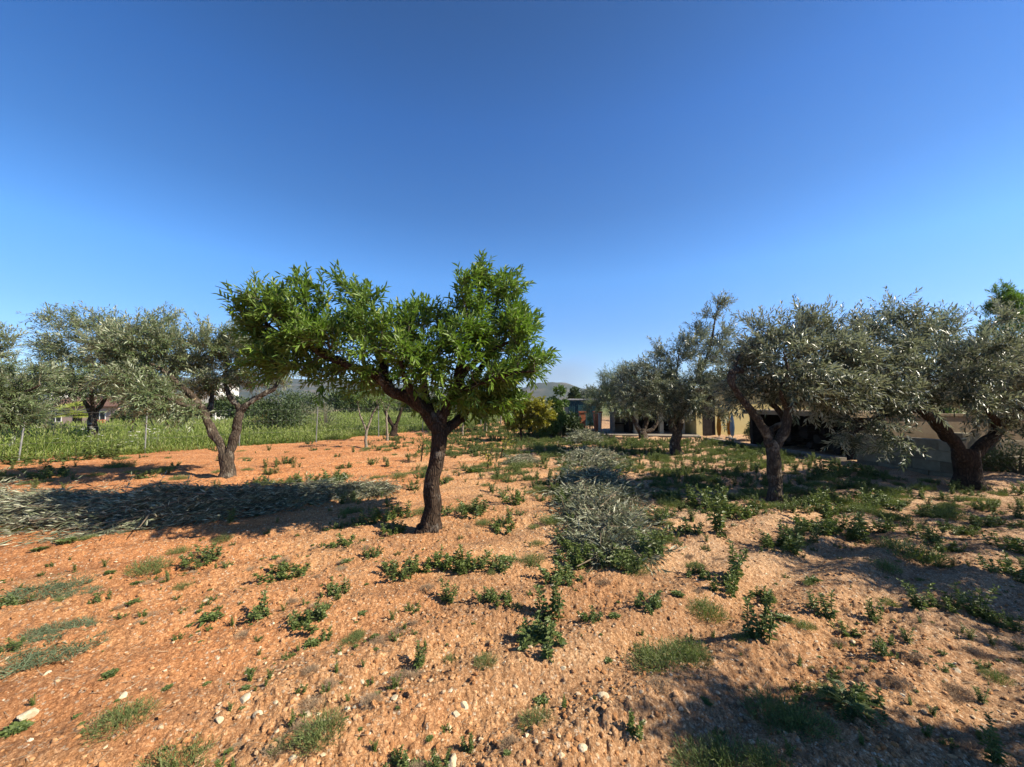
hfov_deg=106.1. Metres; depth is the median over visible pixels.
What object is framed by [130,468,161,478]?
leafy weed
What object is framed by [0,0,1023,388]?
sky
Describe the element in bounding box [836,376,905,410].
tree
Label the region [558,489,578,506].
leafy weed
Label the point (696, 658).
wispy weed
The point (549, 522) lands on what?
wispy weed
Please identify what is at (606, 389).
olive tree
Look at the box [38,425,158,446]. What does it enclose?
white flowers
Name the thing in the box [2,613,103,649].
grass mat
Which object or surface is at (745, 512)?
leafy weed
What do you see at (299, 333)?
almond tree
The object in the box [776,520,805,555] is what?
tall weed
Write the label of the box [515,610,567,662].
leafy weed
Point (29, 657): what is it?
grass mat
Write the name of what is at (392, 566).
leafy weed
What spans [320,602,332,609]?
rosette weed
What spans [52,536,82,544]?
rosette weed
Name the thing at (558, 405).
tree
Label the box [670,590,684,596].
rosette weed
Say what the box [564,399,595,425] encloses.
teal shed
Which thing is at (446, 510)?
leafy weed
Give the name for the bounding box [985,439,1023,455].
limestone block
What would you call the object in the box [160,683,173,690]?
rosette weed
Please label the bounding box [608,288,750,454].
olive tree
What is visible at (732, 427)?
parasol
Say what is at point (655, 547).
tall weed
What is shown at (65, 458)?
leafy weed
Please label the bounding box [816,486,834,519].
tall weed
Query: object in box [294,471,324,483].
leafy weed
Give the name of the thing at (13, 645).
leafy weed
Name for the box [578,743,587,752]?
stone
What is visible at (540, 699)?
rosette weed
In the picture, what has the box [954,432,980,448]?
limestone block
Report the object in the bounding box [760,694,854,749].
wispy weed
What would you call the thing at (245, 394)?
hills
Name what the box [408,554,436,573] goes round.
leafy weed
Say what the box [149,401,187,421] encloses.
tree
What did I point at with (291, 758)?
stone
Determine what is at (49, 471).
leafy weed
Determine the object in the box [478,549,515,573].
leafy weed
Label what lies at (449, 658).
wispy weed
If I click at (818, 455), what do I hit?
kerb
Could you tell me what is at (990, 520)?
leafy weed
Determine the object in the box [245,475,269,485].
leafy weed
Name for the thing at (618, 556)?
leafy weed
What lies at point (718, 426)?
parasol
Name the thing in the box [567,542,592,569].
tall weed
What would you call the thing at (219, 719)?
stone
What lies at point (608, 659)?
rosette weed
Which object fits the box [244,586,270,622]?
tall weed
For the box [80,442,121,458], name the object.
leafy weed
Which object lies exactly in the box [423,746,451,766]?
leafy weed
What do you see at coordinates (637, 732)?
tall weed
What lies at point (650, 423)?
door
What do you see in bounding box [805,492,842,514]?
leafy weed
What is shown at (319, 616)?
leafy weed
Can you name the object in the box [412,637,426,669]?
tall weed
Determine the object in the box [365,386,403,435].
olive tree
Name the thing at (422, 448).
sapling
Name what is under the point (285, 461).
leafy weed
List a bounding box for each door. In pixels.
[578,405,587,425]
[647,410,657,429]
[702,396,714,435]
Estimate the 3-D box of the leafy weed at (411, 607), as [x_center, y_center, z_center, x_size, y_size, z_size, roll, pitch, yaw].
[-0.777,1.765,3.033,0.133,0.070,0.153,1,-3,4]
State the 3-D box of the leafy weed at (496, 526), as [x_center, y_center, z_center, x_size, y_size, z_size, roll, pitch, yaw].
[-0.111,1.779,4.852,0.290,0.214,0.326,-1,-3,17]
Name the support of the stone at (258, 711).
on the ground at (56, 714)
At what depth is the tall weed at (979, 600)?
2.89 m
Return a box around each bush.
[243,389,311,433]
[295,400,314,425]
[304,399,343,430]
[525,415,547,433]
[534,409,564,438]
[560,410,584,435]
[586,413,593,428]
[742,420,749,439]
[942,403,975,413]
[982,442,1023,474]
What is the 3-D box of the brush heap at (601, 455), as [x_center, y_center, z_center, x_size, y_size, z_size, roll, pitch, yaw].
[2.216,1.960,10.846,2.505,0.645,3.654,0,-3,0]
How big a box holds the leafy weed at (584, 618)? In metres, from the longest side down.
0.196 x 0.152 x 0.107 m
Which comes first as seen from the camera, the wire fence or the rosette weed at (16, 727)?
the rosette weed at (16, 727)
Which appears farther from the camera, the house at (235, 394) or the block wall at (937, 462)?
the house at (235, 394)
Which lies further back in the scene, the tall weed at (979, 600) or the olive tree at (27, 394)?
the olive tree at (27, 394)
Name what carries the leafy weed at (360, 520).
on the ground at (56, 714)
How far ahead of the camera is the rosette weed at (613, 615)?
2.84 m
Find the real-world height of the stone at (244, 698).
0.033 m
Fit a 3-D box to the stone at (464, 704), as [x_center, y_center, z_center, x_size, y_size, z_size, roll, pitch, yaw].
[-0.252,1.699,2.029,0.057,0.033,0.044,-5,1,43]
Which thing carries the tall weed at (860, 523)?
on the ground at (56, 714)
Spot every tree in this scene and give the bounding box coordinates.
[0,321,81,445]
[14,398,61,426]
[16,300,157,439]
[64,301,302,478]
[108,408,156,423]
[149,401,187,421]
[167,401,211,420]
[206,393,247,419]
[212,248,561,533]
[220,397,277,419]
[280,388,333,414]
[321,387,371,413]
[347,390,396,446]
[357,395,394,413]
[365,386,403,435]
[372,395,399,440]
[385,401,410,412]
[501,390,558,439]
[545,383,569,435]
[567,386,582,398]
[577,359,689,438]
[580,384,602,410]
[593,380,614,410]
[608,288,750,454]
[704,293,907,502]
[819,285,1023,490]
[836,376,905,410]
[924,305,978,413]
[972,278,1023,387]
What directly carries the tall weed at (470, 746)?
on the ground at (56, 714)
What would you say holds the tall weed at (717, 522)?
on the ground at (56, 714)
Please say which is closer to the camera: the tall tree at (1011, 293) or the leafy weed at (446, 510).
the leafy weed at (446, 510)
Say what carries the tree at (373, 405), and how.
on the ground at (56, 714)
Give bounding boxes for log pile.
[777,425,845,454]
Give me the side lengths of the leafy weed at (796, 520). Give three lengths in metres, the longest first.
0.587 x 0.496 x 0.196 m
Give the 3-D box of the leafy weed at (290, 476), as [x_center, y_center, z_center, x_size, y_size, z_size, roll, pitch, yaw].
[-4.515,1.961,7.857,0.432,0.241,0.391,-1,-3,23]
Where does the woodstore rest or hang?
on the ground at (56, 714)
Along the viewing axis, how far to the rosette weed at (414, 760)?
1.73 m
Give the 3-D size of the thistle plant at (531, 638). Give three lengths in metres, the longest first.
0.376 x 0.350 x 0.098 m
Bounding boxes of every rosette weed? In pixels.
[0,718,35,738]
[30,546,51,551]
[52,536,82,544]
[97,668,120,679]
[105,570,115,574]
[124,597,142,604]
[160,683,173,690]
[196,609,226,627]
[241,684,251,690]
[303,636,319,650]
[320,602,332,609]
[342,558,351,563]
[358,610,366,615]
[367,633,380,639]
[405,757,424,766]
[466,468,483,473]
[498,554,511,561]
[532,693,549,706]
[552,554,564,560]
[603,656,612,663]
[607,612,620,617]
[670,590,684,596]
[703,698,712,706]
[773,612,794,622]
[804,575,823,582]
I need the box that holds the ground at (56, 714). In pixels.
[0,404,1023,766]
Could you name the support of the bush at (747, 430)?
on the ground at (56, 714)
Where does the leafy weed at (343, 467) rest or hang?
on the ground at (56, 714)
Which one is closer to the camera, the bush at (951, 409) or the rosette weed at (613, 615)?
the rosette weed at (613, 615)
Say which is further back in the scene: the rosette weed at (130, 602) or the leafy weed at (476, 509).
the leafy weed at (476, 509)
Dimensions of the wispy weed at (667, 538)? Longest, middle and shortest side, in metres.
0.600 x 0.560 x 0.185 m
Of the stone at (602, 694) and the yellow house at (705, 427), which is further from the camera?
the yellow house at (705, 427)
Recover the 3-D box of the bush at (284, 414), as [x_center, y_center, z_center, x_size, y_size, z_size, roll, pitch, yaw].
[-11.644,1.399,19.525,2.964,2.584,3.317,0,-3,0]
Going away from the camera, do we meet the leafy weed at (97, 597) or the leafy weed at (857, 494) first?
the leafy weed at (97, 597)
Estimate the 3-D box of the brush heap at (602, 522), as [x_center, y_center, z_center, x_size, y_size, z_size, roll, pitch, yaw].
[1.208,1.646,4.605,1.841,0.538,2.513,0,-3,0]
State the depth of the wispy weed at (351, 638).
2.63 m
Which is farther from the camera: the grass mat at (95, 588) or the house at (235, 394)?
the house at (235, 394)
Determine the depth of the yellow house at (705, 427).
19.27 m
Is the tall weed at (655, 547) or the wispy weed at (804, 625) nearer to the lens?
the wispy weed at (804, 625)
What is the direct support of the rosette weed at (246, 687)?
on the ground at (56, 714)
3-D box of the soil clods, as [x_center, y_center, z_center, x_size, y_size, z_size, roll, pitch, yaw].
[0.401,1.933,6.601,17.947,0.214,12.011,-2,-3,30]
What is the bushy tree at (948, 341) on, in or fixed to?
on the ground at (56, 714)
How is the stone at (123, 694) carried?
on the ground at (56, 714)
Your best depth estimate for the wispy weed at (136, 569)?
3.62 m
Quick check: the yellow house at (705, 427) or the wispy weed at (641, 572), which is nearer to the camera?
the wispy weed at (641, 572)
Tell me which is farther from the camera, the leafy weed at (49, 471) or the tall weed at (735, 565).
the leafy weed at (49, 471)
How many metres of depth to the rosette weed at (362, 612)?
2.92 m
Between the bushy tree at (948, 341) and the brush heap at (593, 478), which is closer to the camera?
the brush heap at (593, 478)
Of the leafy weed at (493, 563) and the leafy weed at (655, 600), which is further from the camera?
the leafy weed at (493, 563)
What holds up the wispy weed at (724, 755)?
on the ground at (56, 714)
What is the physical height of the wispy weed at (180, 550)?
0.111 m
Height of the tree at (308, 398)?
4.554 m
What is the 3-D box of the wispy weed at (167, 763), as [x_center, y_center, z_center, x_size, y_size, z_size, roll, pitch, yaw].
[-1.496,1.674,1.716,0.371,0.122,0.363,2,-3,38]
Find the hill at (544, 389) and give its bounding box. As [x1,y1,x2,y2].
[521,382,584,403]
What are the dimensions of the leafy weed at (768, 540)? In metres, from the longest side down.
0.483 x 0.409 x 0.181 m
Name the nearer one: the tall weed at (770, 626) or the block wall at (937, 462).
the tall weed at (770, 626)
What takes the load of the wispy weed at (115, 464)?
on the ground at (56, 714)
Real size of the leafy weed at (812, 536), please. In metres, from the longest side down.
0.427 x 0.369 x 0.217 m
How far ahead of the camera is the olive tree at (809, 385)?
6.36 m
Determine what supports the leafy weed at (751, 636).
on the ground at (56, 714)
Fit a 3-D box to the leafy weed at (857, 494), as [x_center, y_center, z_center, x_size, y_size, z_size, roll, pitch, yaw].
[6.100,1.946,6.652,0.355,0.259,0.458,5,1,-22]
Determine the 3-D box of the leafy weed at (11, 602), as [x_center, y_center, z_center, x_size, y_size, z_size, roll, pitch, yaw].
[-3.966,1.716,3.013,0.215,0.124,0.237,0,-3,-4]
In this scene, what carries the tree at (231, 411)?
on the ground at (56, 714)
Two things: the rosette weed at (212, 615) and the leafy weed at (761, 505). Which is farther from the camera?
the leafy weed at (761, 505)
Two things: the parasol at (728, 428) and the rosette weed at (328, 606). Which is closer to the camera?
the rosette weed at (328, 606)
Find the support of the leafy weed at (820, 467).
on the ground at (56, 714)
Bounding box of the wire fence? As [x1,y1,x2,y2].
[1,406,498,459]
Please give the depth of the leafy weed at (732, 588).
3.24 m
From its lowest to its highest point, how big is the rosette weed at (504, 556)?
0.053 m
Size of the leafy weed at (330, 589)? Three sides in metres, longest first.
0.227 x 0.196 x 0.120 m
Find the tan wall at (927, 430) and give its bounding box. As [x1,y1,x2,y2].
[876,413,1023,440]
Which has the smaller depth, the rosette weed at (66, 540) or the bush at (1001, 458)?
the rosette weed at (66, 540)
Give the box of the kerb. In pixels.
[706,438,846,461]
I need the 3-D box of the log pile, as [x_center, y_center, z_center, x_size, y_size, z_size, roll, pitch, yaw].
[10.536,1.883,12.914,1.877,0.947,3.014,0,-3,-4]
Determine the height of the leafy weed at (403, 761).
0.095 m
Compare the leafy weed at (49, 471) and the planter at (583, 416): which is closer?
the leafy weed at (49, 471)
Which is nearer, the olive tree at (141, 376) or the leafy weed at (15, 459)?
the olive tree at (141, 376)
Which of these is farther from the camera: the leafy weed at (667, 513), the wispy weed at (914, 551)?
the leafy weed at (667, 513)
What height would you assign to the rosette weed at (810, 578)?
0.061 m
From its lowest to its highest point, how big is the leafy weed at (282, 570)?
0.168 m
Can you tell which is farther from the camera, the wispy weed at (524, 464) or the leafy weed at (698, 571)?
the wispy weed at (524, 464)
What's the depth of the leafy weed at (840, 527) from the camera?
4.78 m
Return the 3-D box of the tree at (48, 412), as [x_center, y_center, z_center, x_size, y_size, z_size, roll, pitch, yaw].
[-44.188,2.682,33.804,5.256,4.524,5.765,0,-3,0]
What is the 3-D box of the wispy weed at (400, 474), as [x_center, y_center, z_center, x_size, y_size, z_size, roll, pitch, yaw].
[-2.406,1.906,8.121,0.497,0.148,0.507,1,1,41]
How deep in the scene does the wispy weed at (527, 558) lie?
3.83 m
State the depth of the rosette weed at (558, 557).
3.90 m
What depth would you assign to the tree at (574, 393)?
33.69 m
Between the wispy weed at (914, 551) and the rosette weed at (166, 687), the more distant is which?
the wispy weed at (914, 551)
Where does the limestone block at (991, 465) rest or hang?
on the ground at (56, 714)
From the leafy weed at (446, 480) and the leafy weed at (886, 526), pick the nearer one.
the leafy weed at (886, 526)
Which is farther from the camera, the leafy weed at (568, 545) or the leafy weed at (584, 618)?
the leafy weed at (568, 545)
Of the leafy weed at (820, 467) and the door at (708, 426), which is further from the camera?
the door at (708, 426)
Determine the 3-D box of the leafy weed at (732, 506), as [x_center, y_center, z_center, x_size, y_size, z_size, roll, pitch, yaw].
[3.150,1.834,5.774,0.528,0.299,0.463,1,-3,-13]
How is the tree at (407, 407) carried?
on the ground at (56, 714)
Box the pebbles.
[0,455,1023,766]
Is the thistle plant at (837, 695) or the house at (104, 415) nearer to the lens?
the thistle plant at (837, 695)
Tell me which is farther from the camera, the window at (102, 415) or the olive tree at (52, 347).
the window at (102, 415)
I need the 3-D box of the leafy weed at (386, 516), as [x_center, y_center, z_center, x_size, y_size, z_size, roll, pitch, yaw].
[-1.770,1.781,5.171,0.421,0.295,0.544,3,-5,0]
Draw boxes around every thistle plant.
[515,620,554,646]
[807,678,886,729]
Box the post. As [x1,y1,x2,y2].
[598,413,600,432]
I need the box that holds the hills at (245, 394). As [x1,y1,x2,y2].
[2,374,445,403]
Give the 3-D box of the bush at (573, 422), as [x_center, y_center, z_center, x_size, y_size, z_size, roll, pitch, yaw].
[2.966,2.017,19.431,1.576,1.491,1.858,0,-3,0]
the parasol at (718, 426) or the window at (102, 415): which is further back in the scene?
the window at (102, 415)
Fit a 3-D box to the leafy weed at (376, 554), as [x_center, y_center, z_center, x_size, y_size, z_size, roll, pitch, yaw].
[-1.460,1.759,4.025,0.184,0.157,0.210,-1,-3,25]
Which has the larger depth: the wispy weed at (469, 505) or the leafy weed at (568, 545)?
the wispy weed at (469, 505)
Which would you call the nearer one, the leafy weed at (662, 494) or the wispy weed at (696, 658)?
the wispy weed at (696, 658)
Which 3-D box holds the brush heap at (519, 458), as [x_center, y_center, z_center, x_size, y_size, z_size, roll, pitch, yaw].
[0.244,2.021,10.209,1.405,0.374,1.385,0,-3,0]
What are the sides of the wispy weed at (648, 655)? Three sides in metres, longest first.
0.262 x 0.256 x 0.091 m
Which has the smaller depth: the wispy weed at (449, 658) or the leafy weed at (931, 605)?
the wispy weed at (449, 658)
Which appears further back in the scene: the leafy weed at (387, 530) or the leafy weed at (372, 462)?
the leafy weed at (372, 462)
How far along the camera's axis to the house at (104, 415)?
43.86 m
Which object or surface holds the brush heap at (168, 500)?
on the ground at (56, 714)
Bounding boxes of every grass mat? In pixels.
[0,619,119,678]
[2,570,98,602]
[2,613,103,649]
[42,584,105,599]
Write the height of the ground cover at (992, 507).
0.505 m
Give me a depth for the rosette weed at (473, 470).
8.67 m
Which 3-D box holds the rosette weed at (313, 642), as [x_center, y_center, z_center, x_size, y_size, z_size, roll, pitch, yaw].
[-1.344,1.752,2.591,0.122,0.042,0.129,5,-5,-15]
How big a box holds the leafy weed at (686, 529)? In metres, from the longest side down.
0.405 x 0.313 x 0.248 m
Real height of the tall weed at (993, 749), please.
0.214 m
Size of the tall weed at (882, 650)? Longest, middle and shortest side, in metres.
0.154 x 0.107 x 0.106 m
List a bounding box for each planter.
[578,411,585,426]
[592,411,602,431]
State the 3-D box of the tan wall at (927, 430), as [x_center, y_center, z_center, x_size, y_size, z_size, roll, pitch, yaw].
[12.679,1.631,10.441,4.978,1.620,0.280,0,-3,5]
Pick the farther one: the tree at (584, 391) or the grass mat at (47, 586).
the tree at (584, 391)
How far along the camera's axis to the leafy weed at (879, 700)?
2.01 m
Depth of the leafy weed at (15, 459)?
10.12 m
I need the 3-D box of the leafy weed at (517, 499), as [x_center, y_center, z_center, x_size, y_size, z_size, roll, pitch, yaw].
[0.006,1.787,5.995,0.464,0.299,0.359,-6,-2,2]
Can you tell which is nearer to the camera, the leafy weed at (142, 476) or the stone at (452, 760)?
the stone at (452, 760)
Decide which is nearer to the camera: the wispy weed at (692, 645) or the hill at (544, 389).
the wispy weed at (692, 645)
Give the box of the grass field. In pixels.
[0,409,506,460]
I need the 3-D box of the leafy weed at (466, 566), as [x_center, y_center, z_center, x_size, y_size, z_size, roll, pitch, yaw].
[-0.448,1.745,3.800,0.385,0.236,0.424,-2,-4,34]
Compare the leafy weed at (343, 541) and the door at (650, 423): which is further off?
the door at (650, 423)
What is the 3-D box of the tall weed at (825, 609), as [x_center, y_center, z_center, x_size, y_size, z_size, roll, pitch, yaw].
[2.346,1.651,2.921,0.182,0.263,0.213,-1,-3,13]
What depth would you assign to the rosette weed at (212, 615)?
2.84 m
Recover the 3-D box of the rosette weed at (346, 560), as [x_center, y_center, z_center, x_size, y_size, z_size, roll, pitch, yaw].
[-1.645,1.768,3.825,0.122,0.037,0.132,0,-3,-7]
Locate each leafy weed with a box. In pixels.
[0,454,39,464]
[0,593,28,608]
[0,636,26,653]
[12,465,70,478]
[51,450,92,461]
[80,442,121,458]
[93,588,111,602]
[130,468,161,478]
[178,542,223,570]
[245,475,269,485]
[252,561,310,582]
[273,456,297,464]
[279,474,297,482]
[287,597,326,633]
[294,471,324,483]
[320,468,347,481]
[321,533,356,548]
[326,576,350,596]
[335,462,353,468]
[346,516,378,526]
[359,504,397,523]
[362,545,384,559]
[366,457,379,464]
[380,517,406,536]
[381,554,420,581]
[382,744,409,766]
[383,501,414,518]
[404,599,420,613]
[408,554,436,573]
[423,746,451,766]
[433,544,463,571]
[439,476,450,484]
[441,502,453,515]
[445,544,492,574]
[455,497,489,518]
[471,586,501,602]
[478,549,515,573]
[489,590,511,608]
[490,516,514,533]
[499,489,526,505]
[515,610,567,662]
[533,559,583,586]
[552,527,573,544]
[555,538,589,560]
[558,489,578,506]
[577,605,603,623]
[590,542,643,574]
[622,546,652,562]
[633,589,662,615]
[650,488,683,501]
[651,505,676,517]
[652,527,679,541]
[671,516,703,533]
[684,483,729,510]
[684,562,709,578]
[702,495,744,515]
[703,570,738,598]
[724,505,753,519]
[743,499,766,509]
[745,626,770,640]
[747,585,777,602]
[756,528,796,552]
[779,522,821,542]
[792,516,838,535]
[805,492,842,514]
[810,457,852,476]
[814,510,861,537]
[829,618,865,637]
[835,462,889,476]
[847,487,879,499]
[847,680,888,719]
[858,488,914,511]
[862,516,899,532]
[901,521,945,542]
[911,503,956,517]
[911,546,940,560]
[916,598,942,608]
[918,530,967,552]
[927,592,964,613]
[934,520,975,535]
[965,600,1005,622]
[969,512,1023,527]
[975,550,1023,582]
[976,526,1023,554]
[979,608,1023,630]
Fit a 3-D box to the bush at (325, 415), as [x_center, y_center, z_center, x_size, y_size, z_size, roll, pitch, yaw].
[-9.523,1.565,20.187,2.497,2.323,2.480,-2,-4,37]
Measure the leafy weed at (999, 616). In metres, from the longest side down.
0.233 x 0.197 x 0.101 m
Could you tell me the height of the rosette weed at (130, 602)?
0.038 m
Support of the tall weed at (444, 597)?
on the ground at (56, 714)
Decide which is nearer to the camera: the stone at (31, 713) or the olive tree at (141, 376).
the stone at (31, 713)
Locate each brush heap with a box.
[0,465,403,548]
[495,452,541,464]
[526,461,682,512]
[539,484,685,574]
[550,437,638,469]
[557,426,607,443]
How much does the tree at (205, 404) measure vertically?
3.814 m
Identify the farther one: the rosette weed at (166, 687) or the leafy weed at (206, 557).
the leafy weed at (206, 557)
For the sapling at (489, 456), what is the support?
on the ground at (56, 714)
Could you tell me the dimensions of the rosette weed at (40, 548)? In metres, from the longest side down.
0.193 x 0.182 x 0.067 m
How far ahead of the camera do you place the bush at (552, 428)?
17.84 m
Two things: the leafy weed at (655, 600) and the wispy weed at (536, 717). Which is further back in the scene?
the leafy weed at (655, 600)
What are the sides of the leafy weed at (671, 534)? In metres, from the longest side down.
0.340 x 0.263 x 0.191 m
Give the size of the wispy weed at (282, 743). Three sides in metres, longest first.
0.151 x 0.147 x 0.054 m
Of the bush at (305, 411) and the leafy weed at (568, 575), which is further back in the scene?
the bush at (305, 411)
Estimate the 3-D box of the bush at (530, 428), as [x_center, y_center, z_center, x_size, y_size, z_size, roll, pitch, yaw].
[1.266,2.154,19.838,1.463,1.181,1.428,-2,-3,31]
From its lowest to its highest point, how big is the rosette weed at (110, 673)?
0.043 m
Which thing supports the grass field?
on the ground at (56, 714)
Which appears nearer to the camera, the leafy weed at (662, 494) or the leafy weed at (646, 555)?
the leafy weed at (646, 555)
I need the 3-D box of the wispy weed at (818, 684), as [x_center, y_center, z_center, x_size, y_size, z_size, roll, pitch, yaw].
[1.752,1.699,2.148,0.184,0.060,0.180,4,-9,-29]
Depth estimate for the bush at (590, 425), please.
22.10 m
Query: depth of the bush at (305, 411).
21.47 m
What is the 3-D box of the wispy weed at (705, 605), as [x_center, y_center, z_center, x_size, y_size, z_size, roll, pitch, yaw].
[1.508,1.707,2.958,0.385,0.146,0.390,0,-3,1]
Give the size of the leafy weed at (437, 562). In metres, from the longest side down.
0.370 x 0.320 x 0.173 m
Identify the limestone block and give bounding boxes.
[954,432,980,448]
[982,455,1008,470]
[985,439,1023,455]
[1009,455,1023,469]
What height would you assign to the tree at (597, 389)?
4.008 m
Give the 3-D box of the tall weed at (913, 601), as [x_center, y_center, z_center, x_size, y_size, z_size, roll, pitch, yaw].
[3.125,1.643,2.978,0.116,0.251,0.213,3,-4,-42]
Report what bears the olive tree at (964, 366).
on the ground at (56, 714)
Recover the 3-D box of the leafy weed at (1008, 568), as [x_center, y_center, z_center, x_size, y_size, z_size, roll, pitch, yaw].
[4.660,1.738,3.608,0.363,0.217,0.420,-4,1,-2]
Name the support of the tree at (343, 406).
on the ground at (56, 714)
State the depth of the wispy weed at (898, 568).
3.66 m
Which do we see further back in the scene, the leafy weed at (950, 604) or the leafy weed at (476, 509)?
the leafy weed at (476, 509)
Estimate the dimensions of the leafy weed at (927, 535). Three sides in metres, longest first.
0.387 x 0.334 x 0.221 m
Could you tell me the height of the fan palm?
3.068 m
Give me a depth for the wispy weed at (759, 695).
1.98 m
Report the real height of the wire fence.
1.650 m
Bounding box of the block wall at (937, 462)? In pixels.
[854,433,967,477]
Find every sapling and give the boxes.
[411,433,430,461]
[481,444,494,469]
[499,436,512,457]
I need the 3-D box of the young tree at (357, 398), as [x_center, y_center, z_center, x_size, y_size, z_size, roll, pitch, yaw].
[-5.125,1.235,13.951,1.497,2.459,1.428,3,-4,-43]
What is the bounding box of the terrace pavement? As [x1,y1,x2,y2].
[590,429,700,437]
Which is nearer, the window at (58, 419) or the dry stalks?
the dry stalks
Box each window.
[50,411,61,421]
[97,411,105,419]
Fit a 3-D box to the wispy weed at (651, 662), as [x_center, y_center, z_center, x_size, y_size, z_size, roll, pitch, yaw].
[0.920,1.669,2.369,0.579,0.141,0.540,-5,-2,-5]
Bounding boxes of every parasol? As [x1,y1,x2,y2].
[716,412,721,438]
[725,411,731,437]
[729,414,736,439]
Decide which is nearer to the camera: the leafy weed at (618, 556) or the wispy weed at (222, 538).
the leafy weed at (618, 556)
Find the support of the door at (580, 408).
in the teal shed
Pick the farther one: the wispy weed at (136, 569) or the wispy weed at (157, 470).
the wispy weed at (157, 470)
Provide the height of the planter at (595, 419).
1.156 m
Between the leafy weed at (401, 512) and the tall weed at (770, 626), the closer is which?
the tall weed at (770, 626)
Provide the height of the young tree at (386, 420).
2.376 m
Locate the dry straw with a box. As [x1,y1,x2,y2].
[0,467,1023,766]
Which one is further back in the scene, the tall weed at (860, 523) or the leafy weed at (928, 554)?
the tall weed at (860, 523)
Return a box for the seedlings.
[1,463,1023,766]
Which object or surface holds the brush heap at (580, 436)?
on the ground at (56, 714)
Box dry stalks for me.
[0,448,1017,766]
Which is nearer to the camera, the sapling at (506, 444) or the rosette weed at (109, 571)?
the rosette weed at (109, 571)
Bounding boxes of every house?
[42,397,148,425]
[195,380,238,420]
[615,388,805,435]
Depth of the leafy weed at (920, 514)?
5.64 m
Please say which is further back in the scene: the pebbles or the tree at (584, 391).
the tree at (584, 391)
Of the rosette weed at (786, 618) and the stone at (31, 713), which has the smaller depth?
the stone at (31, 713)
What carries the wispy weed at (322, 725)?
on the ground at (56, 714)
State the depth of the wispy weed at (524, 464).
9.54 m
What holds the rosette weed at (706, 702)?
on the ground at (56, 714)
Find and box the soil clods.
[0,456,1023,766]
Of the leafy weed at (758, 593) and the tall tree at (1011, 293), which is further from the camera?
the tall tree at (1011, 293)
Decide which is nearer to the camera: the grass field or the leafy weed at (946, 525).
the leafy weed at (946, 525)
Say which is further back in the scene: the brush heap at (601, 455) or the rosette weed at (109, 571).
the brush heap at (601, 455)
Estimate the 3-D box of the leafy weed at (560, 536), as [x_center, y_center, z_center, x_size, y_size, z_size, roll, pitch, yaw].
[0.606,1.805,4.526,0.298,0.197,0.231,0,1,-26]
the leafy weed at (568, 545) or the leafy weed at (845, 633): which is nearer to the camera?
the leafy weed at (845, 633)
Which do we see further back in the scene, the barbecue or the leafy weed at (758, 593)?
the barbecue
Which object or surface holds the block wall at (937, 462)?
on the ground at (56, 714)
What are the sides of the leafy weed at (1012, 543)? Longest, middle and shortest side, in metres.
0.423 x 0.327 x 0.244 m
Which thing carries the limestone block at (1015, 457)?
on the ground at (56, 714)
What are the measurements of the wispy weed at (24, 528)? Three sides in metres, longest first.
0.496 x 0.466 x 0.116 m
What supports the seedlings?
on the ground at (56, 714)
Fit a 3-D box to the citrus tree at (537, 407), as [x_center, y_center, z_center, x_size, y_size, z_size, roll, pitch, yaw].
[0.741,1.410,16.204,2.487,2.268,1.526,0,-3,0]
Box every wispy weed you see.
[1,523,36,532]
[76,692,165,747]
[101,457,137,468]
[123,553,175,577]
[131,731,220,766]
[141,466,177,473]
[163,543,192,554]
[210,532,234,543]
[264,733,292,756]
[285,704,349,759]
[337,631,365,646]
[389,471,407,478]
[441,652,458,663]
[452,502,475,511]
[513,458,539,467]
[516,551,548,567]
[516,703,556,734]
[538,514,566,525]
[618,559,652,576]
[621,635,705,683]
[633,645,665,662]
[643,529,676,544]
[656,633,712,663]
[664,728,734,766]
[675,647,713,667]
[684,594,735,623]
[699,726,769,766]
[725,682,833,748]
[741,737,797,766]
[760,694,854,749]
[790,618,818,631]
[810,679,843,699]
[864,557,903,575]
[868,533,960,566]
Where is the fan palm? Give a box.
[53,401,88,423]
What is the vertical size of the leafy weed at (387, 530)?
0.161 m
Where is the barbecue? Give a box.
[609,412,624,432]
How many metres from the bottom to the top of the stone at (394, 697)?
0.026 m
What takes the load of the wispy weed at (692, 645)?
on the ground at (56, 714)
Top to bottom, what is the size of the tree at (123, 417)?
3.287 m
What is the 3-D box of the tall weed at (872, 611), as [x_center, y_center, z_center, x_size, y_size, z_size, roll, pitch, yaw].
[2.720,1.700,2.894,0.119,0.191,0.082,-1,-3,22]
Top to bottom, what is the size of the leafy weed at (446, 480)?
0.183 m
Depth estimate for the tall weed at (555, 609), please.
2.89 m
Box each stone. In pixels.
[16,707,39,720]
[119,691,127,698]
[215,716,223,723]
[240,693,250,703]
[252,710,262,717]
[288,754,296,761]
[391,694,397,700]
[447,753,456,766]
[452,710,460,717]
[460,701,468,710]
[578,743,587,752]
[597,691,608,698]
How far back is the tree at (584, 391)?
37.78 m
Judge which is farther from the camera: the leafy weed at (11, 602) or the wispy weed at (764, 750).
the leafy weed at (11, 602)
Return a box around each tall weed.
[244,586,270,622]
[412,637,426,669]
[438,576,459,604]
[460,731,473,752]
[533,573,565,621]
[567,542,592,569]
[626,708,645,740]
[634,524,669,557]
[695,483,728,536]
[725,536,749,581]
[740,590,780,643]
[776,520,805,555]
[806,589,839,620]
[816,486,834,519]
[844,509,871,543]
[863,596,883,621]
[872,634,889,656]
[896,578,935,610]
[948,581,1000,616]
[978,711,1011,766]
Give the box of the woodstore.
[743,409,881,459]

